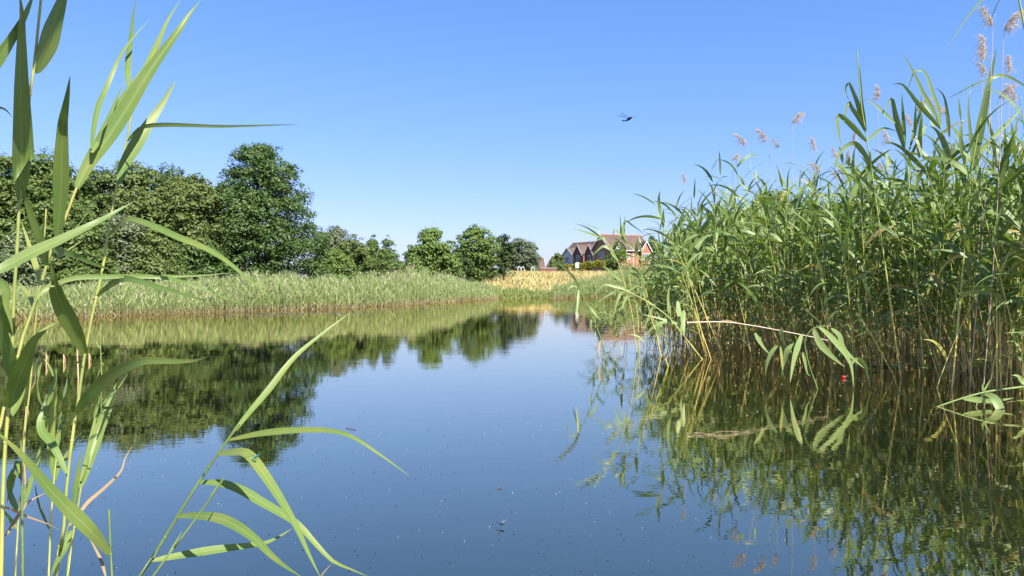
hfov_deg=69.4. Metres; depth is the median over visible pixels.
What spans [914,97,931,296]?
dry reed
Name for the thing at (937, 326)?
common reed
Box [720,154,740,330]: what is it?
dry reed
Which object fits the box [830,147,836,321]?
dry reed
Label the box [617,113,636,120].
dragonfly
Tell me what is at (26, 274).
elder shrub
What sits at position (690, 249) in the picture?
common reed
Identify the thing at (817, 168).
dry reed
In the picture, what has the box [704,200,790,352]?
common reed
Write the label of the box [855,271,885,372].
young reed
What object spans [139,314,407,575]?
common reed
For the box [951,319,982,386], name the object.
young reed
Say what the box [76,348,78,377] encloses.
dead stalk
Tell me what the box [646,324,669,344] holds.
young reed
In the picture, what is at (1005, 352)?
young reed
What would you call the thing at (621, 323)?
common reed
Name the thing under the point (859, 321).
young reed
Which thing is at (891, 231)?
common reed
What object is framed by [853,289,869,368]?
young reed
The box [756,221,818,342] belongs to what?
common reed
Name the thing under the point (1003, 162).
common reed
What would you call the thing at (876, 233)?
common reed
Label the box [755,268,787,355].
young reed
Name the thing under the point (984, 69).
dry reed
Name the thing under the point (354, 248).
young tree
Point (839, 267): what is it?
common reed
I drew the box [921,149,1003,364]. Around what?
common reed
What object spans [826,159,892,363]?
common reed
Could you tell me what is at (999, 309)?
young reed
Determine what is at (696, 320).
common reed
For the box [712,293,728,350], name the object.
young reed
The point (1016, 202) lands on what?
common reed
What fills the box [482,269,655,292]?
meadow grass
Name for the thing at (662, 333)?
common reed
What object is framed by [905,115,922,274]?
dry reed
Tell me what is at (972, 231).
common reed
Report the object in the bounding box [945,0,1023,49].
common reed
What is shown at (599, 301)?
common reed
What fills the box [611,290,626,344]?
common reed
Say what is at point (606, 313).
common reed
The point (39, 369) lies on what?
common reed
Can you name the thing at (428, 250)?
maple tree
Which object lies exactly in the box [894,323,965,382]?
young reed
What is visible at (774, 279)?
young reed
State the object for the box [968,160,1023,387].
common reed
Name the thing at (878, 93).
dry reed
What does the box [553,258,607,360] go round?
common reed
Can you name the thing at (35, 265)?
common reed
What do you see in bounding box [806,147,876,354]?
common reed
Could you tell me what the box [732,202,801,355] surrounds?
common reed
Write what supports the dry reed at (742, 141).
on the water
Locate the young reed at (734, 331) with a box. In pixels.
[721,309,737,349]
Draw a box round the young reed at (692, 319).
[688,304,706,345]
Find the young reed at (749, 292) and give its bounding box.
[739,283,788,361]
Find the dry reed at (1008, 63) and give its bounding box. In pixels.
[993,55,1021,380]
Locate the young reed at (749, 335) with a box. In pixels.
[737,313,765,352]
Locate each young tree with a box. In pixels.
[333,233,379,275]
[365,234,380,268]
[375,235,403,269]
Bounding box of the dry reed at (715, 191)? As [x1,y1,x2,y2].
[711,186,716,340]
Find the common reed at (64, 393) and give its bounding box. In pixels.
[59,377,100,565]
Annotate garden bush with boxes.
[548,258,557,270]
[601,243,631,271]
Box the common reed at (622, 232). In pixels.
[613,216,646,352]
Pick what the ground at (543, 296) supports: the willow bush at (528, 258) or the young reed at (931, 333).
the willow bush at (528, 258)
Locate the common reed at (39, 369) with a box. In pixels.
[37,361,53,383]
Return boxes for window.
[576,255,579,262]
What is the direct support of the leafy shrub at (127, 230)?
on the ground at (543, 296)
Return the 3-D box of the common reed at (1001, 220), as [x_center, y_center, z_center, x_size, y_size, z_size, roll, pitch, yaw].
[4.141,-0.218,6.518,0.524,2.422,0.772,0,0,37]
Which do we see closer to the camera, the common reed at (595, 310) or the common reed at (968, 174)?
the common reed at (968, 174)
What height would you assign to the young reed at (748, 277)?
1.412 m
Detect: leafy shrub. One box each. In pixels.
[0,223,7,274]
[4,194,123,282]
[44,242,121,288]
[81,209,155,280]
[113,227,193,284]
[169,234,236,282]
[306,248,364,284]
[352,252,410,291]
[402,253,429,275]
[434,250,465,282]
[451,249,477,281]
[478,254,515,281]
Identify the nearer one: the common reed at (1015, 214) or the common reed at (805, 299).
the common reed at (1015, 214)
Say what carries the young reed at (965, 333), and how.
on the water
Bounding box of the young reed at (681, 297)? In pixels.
[674,282,714,347]
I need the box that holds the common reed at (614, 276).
[573,223,637,355]
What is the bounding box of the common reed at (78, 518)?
[0,434,112,575]
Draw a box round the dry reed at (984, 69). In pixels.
[975,61,1002,379]
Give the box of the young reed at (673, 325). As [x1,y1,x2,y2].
[666,291,688,338]
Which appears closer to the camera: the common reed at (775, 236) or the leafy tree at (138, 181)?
the common reed at (775, 236)
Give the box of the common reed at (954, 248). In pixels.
[919,141,1014,382]
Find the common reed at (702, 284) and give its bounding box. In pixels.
[664,241,727,348]
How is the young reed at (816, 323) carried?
on the water
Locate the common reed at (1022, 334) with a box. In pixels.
[1004,287,1023,335]
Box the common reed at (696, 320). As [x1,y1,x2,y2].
[678,298,718,355]
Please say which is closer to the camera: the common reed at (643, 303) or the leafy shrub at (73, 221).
the common reed at (643, 303)
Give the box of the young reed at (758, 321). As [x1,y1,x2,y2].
[747,275,780,354]
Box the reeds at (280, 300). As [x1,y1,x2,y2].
[0,265,499,319]
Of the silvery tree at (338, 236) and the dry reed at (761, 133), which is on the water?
the dry reed at (761, 133)
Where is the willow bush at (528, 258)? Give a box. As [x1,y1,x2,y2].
[499,237,542,271]
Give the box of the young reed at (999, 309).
[974,260,1023,390]
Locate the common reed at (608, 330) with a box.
[596,322,617,341]
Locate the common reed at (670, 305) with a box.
[651,281,693,353]
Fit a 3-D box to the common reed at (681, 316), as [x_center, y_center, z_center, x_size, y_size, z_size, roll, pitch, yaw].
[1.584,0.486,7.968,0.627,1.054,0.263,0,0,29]
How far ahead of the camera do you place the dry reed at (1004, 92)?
7.17 m
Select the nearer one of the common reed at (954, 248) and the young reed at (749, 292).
the common reed at (954, 248)
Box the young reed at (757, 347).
[746,322,764,352]
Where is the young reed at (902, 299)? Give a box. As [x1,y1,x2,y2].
[876,265,938,372]
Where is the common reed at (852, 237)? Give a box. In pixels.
[823,204,871,369]
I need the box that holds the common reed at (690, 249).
[652,201,722,355]
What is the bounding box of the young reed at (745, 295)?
[730,262,759,350]
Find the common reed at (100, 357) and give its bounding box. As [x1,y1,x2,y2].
[95,338,103,376]
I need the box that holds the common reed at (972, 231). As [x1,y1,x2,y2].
[921,179,1002,379]
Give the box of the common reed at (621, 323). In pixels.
[609,308,635,338]
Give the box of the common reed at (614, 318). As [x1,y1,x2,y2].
[600,291,632,321]
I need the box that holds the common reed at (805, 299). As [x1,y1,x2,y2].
[780,268,825,363]
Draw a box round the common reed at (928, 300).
[908,271,946,349]
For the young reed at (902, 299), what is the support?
on the water
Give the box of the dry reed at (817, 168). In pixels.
[807,163,824,233]
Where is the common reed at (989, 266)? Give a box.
[960,246,1023,359]
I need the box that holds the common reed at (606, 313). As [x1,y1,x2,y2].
[591,302,631,345]
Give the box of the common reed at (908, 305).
[889,264,923,371]
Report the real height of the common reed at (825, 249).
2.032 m
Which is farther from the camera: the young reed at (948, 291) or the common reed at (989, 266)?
the young reed at (948, 291)
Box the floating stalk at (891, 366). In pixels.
[868,366,917,367]
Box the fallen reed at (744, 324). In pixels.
[687,320,827,340]
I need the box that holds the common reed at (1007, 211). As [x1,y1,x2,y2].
[964,131,1023,390]
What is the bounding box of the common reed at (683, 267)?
[660,217,703,347]
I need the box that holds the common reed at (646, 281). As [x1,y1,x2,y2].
[628,249,659,331]
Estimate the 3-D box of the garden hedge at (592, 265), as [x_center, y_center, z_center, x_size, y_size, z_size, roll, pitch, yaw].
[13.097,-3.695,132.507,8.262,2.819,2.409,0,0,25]
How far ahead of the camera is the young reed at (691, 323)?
10.53 m
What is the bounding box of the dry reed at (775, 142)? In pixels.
[764,138,778,337]
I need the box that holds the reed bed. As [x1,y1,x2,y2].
[626,94,1023,381]
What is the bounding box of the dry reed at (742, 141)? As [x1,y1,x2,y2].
[732,134,778,351]
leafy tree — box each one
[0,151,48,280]
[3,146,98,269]
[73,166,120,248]
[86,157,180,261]
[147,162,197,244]
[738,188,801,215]
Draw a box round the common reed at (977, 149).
[947,48,1023,388]
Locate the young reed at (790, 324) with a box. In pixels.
[775,302,801,355]
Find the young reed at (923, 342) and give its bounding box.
[886,293,935,373]
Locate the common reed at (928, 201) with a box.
[891,186,981,372]
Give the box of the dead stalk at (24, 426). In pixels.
[22,406,28,452]
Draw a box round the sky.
[0,0,1023,276]
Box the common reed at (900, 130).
[865,96,926,375]
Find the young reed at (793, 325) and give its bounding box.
[781,313,811,364]
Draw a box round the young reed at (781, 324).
[771,318,806,353]
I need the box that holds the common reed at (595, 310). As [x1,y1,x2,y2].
[584,296,601,338]
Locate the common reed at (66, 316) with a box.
[36,0,298,575]
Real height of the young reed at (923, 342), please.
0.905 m
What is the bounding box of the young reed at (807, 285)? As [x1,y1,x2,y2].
[797,271,828,363]
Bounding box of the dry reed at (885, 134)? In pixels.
[880,130,901,323]
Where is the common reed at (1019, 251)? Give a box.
[969,188,1023,311]
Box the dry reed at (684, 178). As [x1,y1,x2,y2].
[681,172,686,344]
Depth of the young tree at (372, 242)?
36.31 m
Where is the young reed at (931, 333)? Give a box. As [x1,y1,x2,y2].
[904,313,945,373]
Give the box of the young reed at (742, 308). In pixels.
[735,285,770,360]
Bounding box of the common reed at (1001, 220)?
[957,122,1012,381]
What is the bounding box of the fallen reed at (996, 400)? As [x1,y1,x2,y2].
[936,374,1023,409]
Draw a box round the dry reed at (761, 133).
[755,129,786,338]
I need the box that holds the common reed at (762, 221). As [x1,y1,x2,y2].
[728,198,792,354]
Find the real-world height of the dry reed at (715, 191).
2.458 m
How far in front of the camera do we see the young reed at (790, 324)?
8.86 m
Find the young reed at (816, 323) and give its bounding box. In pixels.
[805,315,824,363]
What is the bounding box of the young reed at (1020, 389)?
[992,262,1023,393]
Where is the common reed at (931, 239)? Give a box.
[899,224,971,372]
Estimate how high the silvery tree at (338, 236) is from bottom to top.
3.772 m
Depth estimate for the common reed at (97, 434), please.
1.33 m
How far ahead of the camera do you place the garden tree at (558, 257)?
159.30 m
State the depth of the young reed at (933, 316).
7.35 m
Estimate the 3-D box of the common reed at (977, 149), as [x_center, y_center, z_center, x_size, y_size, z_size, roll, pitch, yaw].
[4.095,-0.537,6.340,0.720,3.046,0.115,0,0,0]
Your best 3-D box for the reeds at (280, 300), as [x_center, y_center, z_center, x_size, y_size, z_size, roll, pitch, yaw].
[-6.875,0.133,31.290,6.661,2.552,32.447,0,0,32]
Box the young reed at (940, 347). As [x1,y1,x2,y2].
[924,267,983,387]
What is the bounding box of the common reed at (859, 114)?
[833,51,901,378]
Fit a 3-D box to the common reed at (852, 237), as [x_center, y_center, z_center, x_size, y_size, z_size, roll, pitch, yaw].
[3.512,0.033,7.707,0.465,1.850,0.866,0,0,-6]
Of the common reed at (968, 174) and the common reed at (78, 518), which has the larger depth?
the common reed at (968, 174)
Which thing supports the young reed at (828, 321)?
on the water
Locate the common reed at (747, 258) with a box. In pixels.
[725,213,774,356]
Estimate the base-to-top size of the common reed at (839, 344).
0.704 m
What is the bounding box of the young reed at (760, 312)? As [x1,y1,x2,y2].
[747,303,774,357]
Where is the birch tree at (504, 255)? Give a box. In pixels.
[495,234,515,280]
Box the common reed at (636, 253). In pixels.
[603,238,665,355]
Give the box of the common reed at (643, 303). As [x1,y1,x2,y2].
[633,273,656,336]
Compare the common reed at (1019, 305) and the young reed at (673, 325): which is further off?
the young reed at (673, 325)
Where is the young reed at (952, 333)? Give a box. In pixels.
[936,260,970,379]
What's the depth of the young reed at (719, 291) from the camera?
9.67 m
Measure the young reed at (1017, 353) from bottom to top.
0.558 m
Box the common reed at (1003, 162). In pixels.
[953,129,1023,388]
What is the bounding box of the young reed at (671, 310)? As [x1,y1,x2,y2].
[655,274,677,345]
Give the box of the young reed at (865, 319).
[863,315,889,369]
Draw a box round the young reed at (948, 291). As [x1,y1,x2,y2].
[936,283,981,380]
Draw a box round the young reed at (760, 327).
[753,302,766,350]
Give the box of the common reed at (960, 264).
[919,244,1011,378]
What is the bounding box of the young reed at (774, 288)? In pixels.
[760,265,797,360]
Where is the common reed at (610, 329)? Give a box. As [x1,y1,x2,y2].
[590,320,622,349]
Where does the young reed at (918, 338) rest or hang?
on the water
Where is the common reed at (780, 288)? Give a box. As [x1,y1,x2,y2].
[758,257,807,358]
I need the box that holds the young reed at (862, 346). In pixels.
[835,322,889,371]
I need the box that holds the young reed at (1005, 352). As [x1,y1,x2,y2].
[973,292,1023,387]
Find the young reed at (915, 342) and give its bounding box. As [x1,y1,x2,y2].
[906,319,947,365]
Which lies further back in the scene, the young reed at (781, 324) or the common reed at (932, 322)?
the young reed at (781, 324)
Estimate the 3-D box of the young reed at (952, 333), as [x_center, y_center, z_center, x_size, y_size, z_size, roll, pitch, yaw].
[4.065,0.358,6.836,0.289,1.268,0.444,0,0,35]
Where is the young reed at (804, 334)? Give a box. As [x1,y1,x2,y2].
[779,316,809,360]
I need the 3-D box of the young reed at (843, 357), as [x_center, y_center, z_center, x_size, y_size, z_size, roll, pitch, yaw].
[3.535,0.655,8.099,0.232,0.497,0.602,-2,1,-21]
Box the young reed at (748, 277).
[733,255,750,356]
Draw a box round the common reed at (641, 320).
[626,309,655,339]
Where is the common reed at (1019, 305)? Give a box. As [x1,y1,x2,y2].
[1005,266,1023,393]
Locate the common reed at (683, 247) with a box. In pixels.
[628,192,723,357]
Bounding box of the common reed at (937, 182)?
[895,169,984,376]
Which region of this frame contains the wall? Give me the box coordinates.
[538,268,556,271]
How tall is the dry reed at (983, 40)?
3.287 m
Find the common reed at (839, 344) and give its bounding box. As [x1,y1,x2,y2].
[754,326,870,388]
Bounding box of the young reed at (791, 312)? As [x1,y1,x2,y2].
[773,279,814,357]
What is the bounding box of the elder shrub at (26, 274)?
[0,232,50,287]
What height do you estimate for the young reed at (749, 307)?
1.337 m
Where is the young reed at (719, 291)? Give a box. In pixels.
[695,268,738,351]
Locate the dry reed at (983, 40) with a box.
[971,34,991,362]
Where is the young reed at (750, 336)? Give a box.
[740,319,753,353]
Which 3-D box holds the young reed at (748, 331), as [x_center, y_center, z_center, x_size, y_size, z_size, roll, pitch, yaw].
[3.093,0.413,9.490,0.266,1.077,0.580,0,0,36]
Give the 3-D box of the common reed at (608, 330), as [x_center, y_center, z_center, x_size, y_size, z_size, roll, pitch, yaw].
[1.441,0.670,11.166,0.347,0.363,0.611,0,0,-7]
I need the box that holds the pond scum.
[220,301,703,316]
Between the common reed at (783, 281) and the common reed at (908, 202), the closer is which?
the common reed at (908, 202)
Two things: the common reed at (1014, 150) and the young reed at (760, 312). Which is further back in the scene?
the young reed at (760, 312)
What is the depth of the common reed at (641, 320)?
11.50 m
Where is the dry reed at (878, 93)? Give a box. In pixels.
[870,84,879,358]
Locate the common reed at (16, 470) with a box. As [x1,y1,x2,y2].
[5,438,57,575]
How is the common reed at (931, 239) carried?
in the water
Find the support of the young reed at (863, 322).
on the water
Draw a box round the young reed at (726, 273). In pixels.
[707,260,729,343]
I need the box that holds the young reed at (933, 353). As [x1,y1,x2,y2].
[913,318,965,380]
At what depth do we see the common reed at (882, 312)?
7.93 m
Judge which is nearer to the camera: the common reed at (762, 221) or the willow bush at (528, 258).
the common reed at (762, 221)
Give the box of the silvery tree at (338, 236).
[305,225,357,279]
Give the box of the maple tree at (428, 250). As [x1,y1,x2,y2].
[402,222,462,280]
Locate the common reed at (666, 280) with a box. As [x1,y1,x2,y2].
[636,256,693,345]
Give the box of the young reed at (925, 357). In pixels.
[911,324,934,363]
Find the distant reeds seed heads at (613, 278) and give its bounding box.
[554,256,656,295]
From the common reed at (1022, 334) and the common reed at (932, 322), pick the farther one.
the common reed at (932, 322)
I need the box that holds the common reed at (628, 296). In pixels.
[596,284,701,358]
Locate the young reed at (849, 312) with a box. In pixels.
[837,265,872,351]
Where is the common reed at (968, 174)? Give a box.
[916,98,1023,372]
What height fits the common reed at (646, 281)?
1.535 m
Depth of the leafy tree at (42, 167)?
26.33 m
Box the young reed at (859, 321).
[839,280,875,365]
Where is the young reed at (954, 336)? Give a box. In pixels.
[946,291,959,371]
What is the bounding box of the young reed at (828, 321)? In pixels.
[797,294,847,366]
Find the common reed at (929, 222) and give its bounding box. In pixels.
[891,161,979,375]
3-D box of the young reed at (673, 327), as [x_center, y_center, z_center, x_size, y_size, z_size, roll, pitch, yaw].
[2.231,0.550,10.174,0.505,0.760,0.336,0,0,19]
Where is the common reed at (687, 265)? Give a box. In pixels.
[643,229,721,358]
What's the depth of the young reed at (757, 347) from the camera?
9.55 m
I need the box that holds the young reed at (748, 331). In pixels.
[738,279,762,352]
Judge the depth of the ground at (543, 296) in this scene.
46.79 m
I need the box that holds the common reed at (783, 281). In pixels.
[754,185,808,343]
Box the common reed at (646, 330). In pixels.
[639,314,656,344]
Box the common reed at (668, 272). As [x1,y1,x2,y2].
[645,209,693,346]
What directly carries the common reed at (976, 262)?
in the water
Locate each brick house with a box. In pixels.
[561,241,594,271]
[590,234,652,270]
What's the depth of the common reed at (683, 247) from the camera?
9.15 m
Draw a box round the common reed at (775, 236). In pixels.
[749,169,811,355]
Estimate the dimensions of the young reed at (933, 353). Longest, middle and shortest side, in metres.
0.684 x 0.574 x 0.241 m
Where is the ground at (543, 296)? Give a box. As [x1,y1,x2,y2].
[52,274,1019,322]
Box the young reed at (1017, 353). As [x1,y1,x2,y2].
[994,337,1023,374]
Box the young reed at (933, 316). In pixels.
[913,284,962,371]
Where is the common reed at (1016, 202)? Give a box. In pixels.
[989,141,1023,348]
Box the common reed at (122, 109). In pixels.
[0,0,249,431]
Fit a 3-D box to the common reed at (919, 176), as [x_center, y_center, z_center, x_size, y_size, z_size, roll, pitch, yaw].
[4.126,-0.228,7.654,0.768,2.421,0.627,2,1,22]
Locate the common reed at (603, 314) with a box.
[591,303,613,327]
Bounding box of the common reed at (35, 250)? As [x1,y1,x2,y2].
[0,0,132,332]
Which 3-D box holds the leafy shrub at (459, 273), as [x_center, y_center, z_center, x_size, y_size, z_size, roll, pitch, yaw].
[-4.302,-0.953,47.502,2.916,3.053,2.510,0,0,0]
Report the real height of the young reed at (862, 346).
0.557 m
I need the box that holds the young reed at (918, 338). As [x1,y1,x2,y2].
[903,283,926,372]
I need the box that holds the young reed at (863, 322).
[853,303,903,376]
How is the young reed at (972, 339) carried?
on the water
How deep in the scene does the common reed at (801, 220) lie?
8.78 m
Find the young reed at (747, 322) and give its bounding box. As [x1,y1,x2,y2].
[739,309,751,350]
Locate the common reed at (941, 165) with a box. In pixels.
[897,135,990,373]
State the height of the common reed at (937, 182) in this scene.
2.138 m
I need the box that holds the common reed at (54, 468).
[35,360,67,575]
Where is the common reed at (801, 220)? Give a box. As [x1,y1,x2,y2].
[760,185,835,358]
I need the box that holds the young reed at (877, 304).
[869,275,910,367]
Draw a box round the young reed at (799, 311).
[792,282,807,351]
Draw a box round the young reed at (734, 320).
[721,283,735,350]
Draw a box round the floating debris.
[599,350,1017,411]
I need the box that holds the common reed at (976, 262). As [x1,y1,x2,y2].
[935,165,1023,391]
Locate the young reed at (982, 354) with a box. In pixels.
[959,319,1007,375]
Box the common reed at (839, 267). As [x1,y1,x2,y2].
[813,204,883,361]
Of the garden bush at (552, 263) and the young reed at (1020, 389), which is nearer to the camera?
the young reed at (1020, 389)
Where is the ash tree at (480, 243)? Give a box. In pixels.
[452,224,502,282]
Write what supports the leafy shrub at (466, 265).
on the ground at (543, 296)
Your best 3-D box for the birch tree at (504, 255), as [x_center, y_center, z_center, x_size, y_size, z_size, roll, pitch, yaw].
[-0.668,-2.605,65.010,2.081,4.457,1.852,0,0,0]
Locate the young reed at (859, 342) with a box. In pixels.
[828,304,870,364]
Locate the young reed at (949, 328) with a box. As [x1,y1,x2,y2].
[911,261,957,377]
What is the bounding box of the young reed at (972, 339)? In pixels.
[937,297,991,370]
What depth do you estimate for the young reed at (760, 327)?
9.72 m
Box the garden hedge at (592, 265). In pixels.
[564,260,605,271]
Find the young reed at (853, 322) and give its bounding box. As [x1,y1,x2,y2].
[837,317,881,369]
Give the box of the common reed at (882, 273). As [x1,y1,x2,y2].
[847,184,912,365]
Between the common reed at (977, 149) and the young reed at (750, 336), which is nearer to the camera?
the common reed at (977, 149)
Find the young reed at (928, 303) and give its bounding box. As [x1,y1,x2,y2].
[897,288,972,381]
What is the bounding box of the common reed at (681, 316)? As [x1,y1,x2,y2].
[630,285,685,366]
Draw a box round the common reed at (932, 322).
[905,302,962,368]
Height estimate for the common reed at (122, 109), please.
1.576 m
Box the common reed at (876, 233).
[819,149,906,368]
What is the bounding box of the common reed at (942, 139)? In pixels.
[895,51,987,378]
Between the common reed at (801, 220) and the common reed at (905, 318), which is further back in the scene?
the common reed at (801, 220)
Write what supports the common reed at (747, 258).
in the water
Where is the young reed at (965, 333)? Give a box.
[928,278,980,379]
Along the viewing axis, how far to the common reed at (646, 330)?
10.86 m
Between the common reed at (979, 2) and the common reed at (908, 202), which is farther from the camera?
the common reed at (908, 202)
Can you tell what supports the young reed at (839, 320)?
on the water
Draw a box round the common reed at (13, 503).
[4,473,31,575]
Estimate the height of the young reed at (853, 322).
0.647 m
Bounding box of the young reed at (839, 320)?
[831,278,858,366]
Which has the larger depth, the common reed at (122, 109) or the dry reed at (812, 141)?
the dry reed at (812, 141)
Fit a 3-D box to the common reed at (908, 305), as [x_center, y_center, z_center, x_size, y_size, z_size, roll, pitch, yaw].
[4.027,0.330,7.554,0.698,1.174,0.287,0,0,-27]
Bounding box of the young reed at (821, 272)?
[814,253,836,369]
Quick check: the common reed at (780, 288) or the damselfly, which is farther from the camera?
the common reed at (780, 288)
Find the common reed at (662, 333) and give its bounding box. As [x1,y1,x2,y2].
[646,312,672,356]
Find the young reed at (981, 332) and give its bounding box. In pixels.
[945,268,995,383]
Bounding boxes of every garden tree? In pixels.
[550,253,564,271]
[648,236,658,269]
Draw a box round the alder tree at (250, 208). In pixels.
[193,142,335,279]
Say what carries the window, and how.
in the brick house at (576, 252)
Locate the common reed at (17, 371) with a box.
[0,0,66,575]
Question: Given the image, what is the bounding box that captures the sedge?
[494,285,558,298]
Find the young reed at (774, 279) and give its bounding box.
[755,269,796,360]
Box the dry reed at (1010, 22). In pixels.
[983,9,1023,385]
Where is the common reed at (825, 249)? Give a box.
[781,191,846,365]
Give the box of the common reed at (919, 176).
[877,149,952,369]
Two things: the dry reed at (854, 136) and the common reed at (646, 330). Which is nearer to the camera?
the dry reed at (854, 136)
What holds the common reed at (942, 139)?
on the water
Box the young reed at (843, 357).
[827,328,854,364]
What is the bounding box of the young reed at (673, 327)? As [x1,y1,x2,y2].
[662,306,690,347]
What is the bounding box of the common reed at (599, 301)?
[576,284,618,336]
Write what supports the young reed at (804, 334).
on the water
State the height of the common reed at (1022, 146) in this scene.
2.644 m
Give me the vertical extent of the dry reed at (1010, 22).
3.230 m
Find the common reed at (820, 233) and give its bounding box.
[800,183,859,360]
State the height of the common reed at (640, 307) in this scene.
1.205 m
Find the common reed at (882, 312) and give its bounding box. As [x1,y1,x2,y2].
[855,286,902,365]
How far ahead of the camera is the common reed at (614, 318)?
10.87 m
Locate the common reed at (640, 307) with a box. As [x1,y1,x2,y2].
[620,269,653,342]
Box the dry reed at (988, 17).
[969,4,995,387]
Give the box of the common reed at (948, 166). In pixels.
[888,149,986,365]
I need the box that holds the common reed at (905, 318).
[893,283,914,364]
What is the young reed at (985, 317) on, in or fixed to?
on the water
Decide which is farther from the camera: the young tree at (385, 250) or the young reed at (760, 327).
the young tree at (385, 250)
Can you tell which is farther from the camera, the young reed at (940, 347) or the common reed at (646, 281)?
the common reed at (646, 281)
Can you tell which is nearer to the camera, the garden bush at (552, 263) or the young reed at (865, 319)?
the young reed at (865, 319)
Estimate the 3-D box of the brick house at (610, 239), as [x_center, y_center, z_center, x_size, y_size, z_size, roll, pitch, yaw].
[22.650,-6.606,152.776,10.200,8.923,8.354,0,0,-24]
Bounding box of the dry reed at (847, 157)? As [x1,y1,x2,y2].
[844,150,853,276]
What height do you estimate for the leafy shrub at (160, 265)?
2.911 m
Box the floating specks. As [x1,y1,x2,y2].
[7,409,988,575]
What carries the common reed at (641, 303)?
in the water
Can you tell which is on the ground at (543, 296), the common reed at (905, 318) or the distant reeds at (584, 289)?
the distant reeds at (584, 289)
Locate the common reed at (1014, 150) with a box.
[971,123,1022,385]
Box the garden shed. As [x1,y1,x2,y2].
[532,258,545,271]
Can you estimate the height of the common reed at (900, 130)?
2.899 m
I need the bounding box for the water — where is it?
[0,297,1023,575]
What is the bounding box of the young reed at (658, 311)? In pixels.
[651,296,659,345]
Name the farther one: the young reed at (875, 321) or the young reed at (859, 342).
the young reed at (859, 342)
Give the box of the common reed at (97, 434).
[51,375,126,575]
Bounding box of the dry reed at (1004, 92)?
[998,83,1017,315]
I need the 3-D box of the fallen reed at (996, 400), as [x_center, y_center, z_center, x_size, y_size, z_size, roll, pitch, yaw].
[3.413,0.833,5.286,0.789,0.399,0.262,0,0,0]
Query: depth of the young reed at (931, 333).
7.46 m
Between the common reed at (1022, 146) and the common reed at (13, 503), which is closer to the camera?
the common reed at (13, 503)
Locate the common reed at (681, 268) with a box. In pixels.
[663,234,715,350]
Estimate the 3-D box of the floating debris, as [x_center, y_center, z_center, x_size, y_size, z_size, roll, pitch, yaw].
[4.025,0.848,7.753,6.803,0.002,5.793,0,0,0]
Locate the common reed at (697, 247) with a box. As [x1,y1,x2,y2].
[663,202,729,351]
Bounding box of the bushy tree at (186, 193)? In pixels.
[144,172,254,276]
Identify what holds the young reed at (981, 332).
on the water
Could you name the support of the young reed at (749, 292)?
in the water
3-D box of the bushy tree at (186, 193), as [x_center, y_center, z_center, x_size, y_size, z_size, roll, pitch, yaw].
[-12.708,-2.002,29.161,4.427,5.294,3.987,0,0,19]
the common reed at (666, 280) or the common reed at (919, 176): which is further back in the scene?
the common reed at (666, 280)
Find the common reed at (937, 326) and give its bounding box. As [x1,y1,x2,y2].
[912,283,964,373]
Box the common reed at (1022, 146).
[975,89,1023,279]
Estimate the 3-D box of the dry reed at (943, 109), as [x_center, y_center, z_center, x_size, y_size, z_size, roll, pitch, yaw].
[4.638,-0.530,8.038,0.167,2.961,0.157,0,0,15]
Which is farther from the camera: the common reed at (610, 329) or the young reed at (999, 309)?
the common reed at (610, 329)
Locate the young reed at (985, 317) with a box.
[971,300,1016,384]
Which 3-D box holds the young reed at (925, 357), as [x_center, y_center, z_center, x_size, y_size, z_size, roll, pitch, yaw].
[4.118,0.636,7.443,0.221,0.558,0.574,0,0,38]
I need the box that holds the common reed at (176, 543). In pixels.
[152,477,223,575]
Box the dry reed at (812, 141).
[809,138,817,352]
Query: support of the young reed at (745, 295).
on the water
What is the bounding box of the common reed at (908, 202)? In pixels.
[896,186,968,370]
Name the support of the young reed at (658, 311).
in the water
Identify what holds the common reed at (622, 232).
in the water
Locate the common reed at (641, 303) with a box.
[629,284,651,338]
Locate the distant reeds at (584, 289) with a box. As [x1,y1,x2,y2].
[551,260,673,297]
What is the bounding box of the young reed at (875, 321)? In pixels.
[863,309,888,374]
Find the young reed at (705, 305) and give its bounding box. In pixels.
[703,295,724,348]
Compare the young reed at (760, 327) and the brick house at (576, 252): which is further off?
the brick house at (576, 252)
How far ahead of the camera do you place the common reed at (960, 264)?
6.90 m
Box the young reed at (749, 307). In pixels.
[736,264,755,349]
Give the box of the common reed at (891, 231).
[848,183,964,379]
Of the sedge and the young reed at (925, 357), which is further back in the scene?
the sedge
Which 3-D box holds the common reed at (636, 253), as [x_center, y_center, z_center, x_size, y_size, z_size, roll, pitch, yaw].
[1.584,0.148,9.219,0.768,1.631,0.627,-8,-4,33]
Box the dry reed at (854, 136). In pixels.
[851,132,859,224]
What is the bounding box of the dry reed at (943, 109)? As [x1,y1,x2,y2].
[929,103,945,362]
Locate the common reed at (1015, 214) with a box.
[956,128,1023,388]
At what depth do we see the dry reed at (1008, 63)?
6.57 m
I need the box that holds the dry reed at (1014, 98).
[1003,83,1021,375]
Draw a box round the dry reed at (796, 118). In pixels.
[788,112,805,345]
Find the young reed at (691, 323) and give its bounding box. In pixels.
[682,301,695,345]
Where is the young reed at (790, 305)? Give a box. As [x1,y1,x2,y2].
[777,293,802,359]
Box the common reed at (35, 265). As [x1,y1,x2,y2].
[18,209,59,575]
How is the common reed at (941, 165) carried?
in the water
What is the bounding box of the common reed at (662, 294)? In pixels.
[641,254,687,344]
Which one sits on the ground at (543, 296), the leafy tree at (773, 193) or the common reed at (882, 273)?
the leafy tree at (773, 193)
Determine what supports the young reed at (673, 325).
on the water

